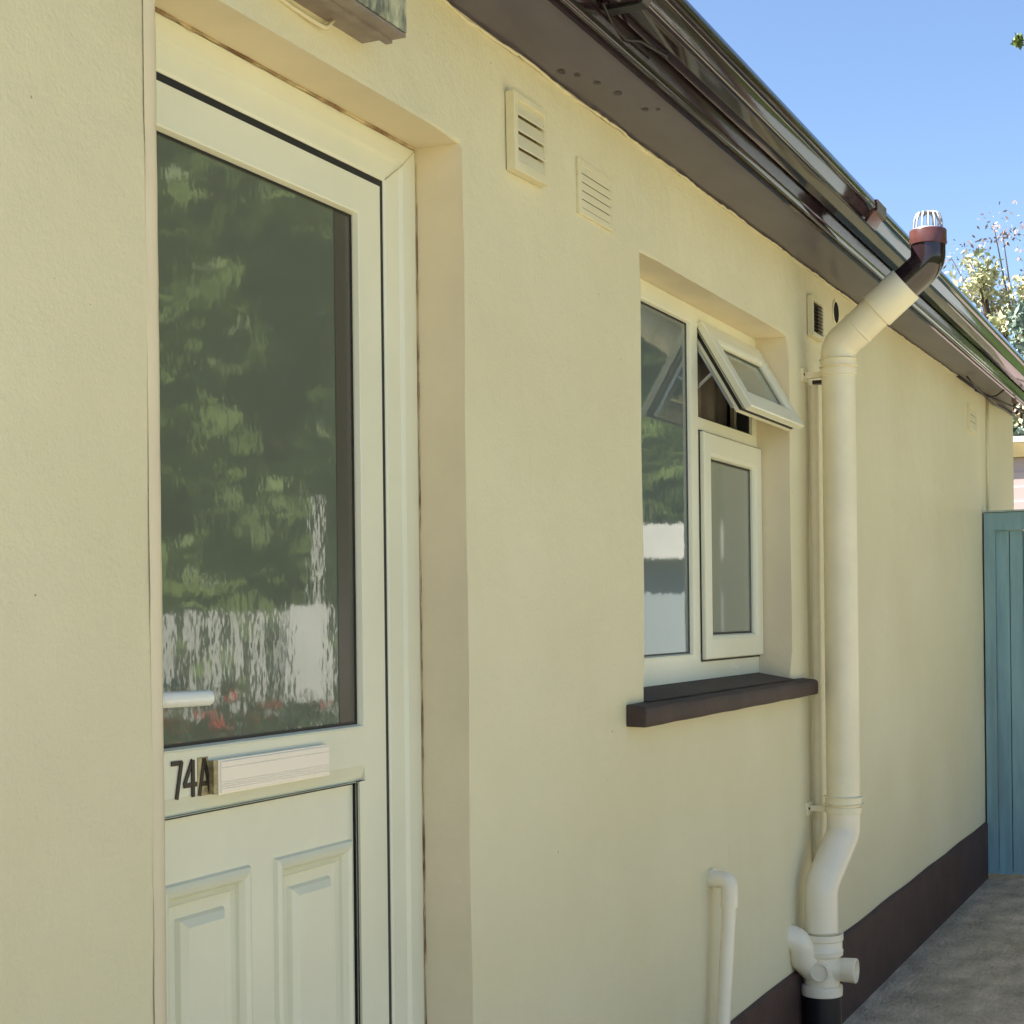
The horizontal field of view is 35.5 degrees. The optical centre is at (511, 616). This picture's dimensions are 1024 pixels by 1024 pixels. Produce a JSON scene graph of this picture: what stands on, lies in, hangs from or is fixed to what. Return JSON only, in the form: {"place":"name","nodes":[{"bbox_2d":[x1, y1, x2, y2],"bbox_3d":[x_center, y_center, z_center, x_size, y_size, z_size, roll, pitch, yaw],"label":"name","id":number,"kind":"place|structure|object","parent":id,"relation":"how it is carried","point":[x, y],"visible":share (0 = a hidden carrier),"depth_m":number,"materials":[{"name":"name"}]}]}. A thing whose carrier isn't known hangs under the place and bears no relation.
{"place":"outdoors","nodes":[
{"label":"outdoors","id":0,"kind":"place"},
{"bbox_2d":[687,0,1023,345],"label":"sky","id":1,"kind":"structure","parent":0,"point":[921,102],"materials":[{"name":"blue"}]},
{"bbox_2d":[843,871,1023,1023],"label":"path","id":2,"kind":"structure","parent":0,"point":[963,963],"depth_m":6.49,"materials":[{"name":"concrete"}]},
{"label":"ground","id":3,"kind":"structure","parent":0,"visible":0},
{"bbox_2d":[0,0,1023,1023],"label":"house","id":4,"kind":"structure","parent":3,"relation":"on","point":[405,585],"depth_m":3.10,"materials":[{"name":"cream painted render"},{"name":"brown gloss pvc"},{"name":"white pvc"}]},
{"bbox_2d":[155,7,426,1023],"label":"door","id":5,"kind":"structure","parent":4,"relation":"in","point":[289,354],"depth_m":2.73,"materials":[{"name":"white plastic"}]},
{"bbox_2d":[278,0,334,29],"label":"cable","id":6,"kind":"object","parent":4,"relation":"attached to","point":[301,13],"visible":1,"depth_m":2.56,"materials":[{"name":"beige plastic"}]},
{"bbox_2d":[293,0,406,44],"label":"wall light","id":7,"kind":"object","parent":4,"relation":"attached to","point":[367,21],"visible":1,"depth_m":2.63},
{"bbox_2d":[505,89,548,187],"bbox_3d":[0.033,-0.992,3.327,0.021,0.160,0.167,-1,1,25],"label":"air vent","id":8,"kind":"object","parent":4,"relation":"attached to","point":[527,137],"visible":1,"depth_m":3.31,"materials":[{"name":"beige plastic"}]},
{"bbox_2d":[576,157,612,231],"bbox_3d":[0.192,-0.970,3.682,0.008,0.125,0.208,-1,0,25],"label":"air vent","id":9,"kind":"object","parent":4,"relation":"attached to","point":[594,194],"visible":1,"depth_m":3.67,"materials":[{"name":"beige plastic"}]},
{"bbox_2d":[601,2,667,57],"bbox_3d":[0.250,-1.206,3.326,0.024,0.030,0.351,-1,0,27],"label":"cable","id":10,"kind":"object","parent":4,"relation":"attached to","point":[623,37],"visible":1,"depth_m":3.31,"materials":[{"name":"black plastic"}]},
{"bbox_2d":[626,278,817,727],"bbox_3d":[0.519,-0.322,4.635,0.321,1.170,1.650,-1,0,25],"label":"window","id":11,"kind":"structure","parent":4,"relation":"in","point":[702,476],"depth_m":4.68,"materials":[{"name":"white plastic"}]},
{"bbox_2d":[708,869,737,1023],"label":"waste pipe","id":12,"kind":"object","parent":4,"relation":"attached to","point":[726,882],"visible":0.99,"depth_m":4.35,"materials":[{"name":"white plastic"}]},
{"bbox_2d":[807,295,824,341],"bbox_3d":[1.044,-1.024,5.495,0.019,0.136,0.160,-1,0,25],"label":"air vent","id":13,"kind":"object","parent":4,"relation":"attached to","point":[815,316],"visible":0.99,"depth_m":5.48,"materials":[{"name":"beige plastic"}]},
{"bbox_2d":[809,385,823,857],"bbox_3d":[1.029,0.043,5.408,0.033,1.650,0.033,-1,0,25],"label":"slim pipe","id":14,"kind":"object","parent":4,"relation":"attached to","point":[816,601],"visible":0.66,"depth_m":5.39,"materials":[{"name":"beige paint"}]},
{"bbox_2d":[832,300,838,324],"bbox_3d":[1.158,-1.101,5.795,0.034,0.092,0.092,-1,0,25],"label":"air vent","id":15,"kind":"object","parent":4,"relation":"attached to","point":[835,309],"depth_m":5.78,"materials":[{"name":"black"}]},
{"bbox_2d":[788,210,946,1023],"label":"soil pipe","id":16,"kind":"object","parent":4,"relation":"attached to","point":[822,968],"visible":0.99,"depth_m":5.26,"materials":[{"name":"beige paint"}]},
{"bbox_2d":[967,404,976,433],"bbox_3d":[2.446,-1.051,8.504,0.013,0.135,0.240,-1,0,25],"label":"air vent","id":17,"kind":"object","parent":4,"relation":"attached to","point":[971,418],"visible":1,"depth_m":8.47,"materials":[{"name":"beige plastic"}]},
{"bbox_2d":[956,375,1013,416],"bbox_3d":[2.689,-1.223,9.002,0.036,0.051,2.000,-1,0,25],"label":"cable","id":18,"kind":"object","parent":4,"relation":"attached to","point":[987,398],"visible":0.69,"depth_m":8.96,"materials":[{"name":"black plastic"}]},
{"bbox_2d":[966,376,1003,397],"bbox_3d":[2.405,-1.184,8.252,0.100,0.042,0.595,-1,0,35],"label":"cable","id":19,"kind":"object","parent":4,"relation":"attached to","point":[977,388],"visible":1,"depth_m":8.38,"materials":[{"name":"black plastic"}]},
{"bbox_2d":[986,397,989,510],"bbox_3d":[2.666,-0.911,8.973,0.020,0.661,0.035,-1,0,25],"label":"conduit","id":20,"kind":"object","parent":4,"relation":"attached to","point":[987,459],"visible":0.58,"depth_m":8.96,"materials":[{"name":"beige plastic"}]},
{"bbox_2d":[975,389,1023,412],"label":"cable","id":21,"kind":"object","parent":4,"relation":"attached to","point":[1005,403],"visible":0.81,"depth_m":8.80,"materials":[{"name":"black plastic"}]},
{"bbox_2d":[982,509,1023,874],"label":"gate","id":22,"kind":"structure","parent":4,"relation":"attached to","point":[1003,572],"depth_m":8.79,"materials":[{"name":"blue paint"}]},
{"bbox_2d":[941,200,1023,347],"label":"leafy tree","id":23,"kind":"object","parent":3,"relation":"on","point":[997,243],"visible":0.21,"depth_m":22.86,"materials":[{"name":"green plant"}]},
{"bbox_2d":[949,246,1023,435],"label":"leafy tree","id":24,"kind":"object","parent":3,"relation":"on","point":[979,283],"visible":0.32,"depth_m":17.62,"materials":[{"name":"green plant"}]},
{"bbox_2d":[1005,299,1023,435],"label":"leafy tree","id":25,"kind":"object","parent":3,"relation":"on","point":[1015,317],"visible":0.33,"depth_m":15.87,"materials":[{"name":"green plant"}]},
{"bbox_2d":[1011,33,1023,49],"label":"overhanging tree","id":26,"kind":"object","parent":3,"relation":"on","point":[1017,41],"visible":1,"depth_m":9.99,"materials":[{"name":"green plant"}]},
{"bbox_2d":[1013,422,1023,435],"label":"bush","id":27,"kind":"object","parent":3,"relation":"on","point":[1014,429],"depth_m":15.48,"materials":[{"name":"green plant"}]},
{"bbox_2d":[1013,436,1023,530],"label":"shed","id":28,"kind":"structure","parent":3,"relation":"on","point":[1018,456],"depth_m":13.12,"materials":[{"name":"white paint"}]}
]}

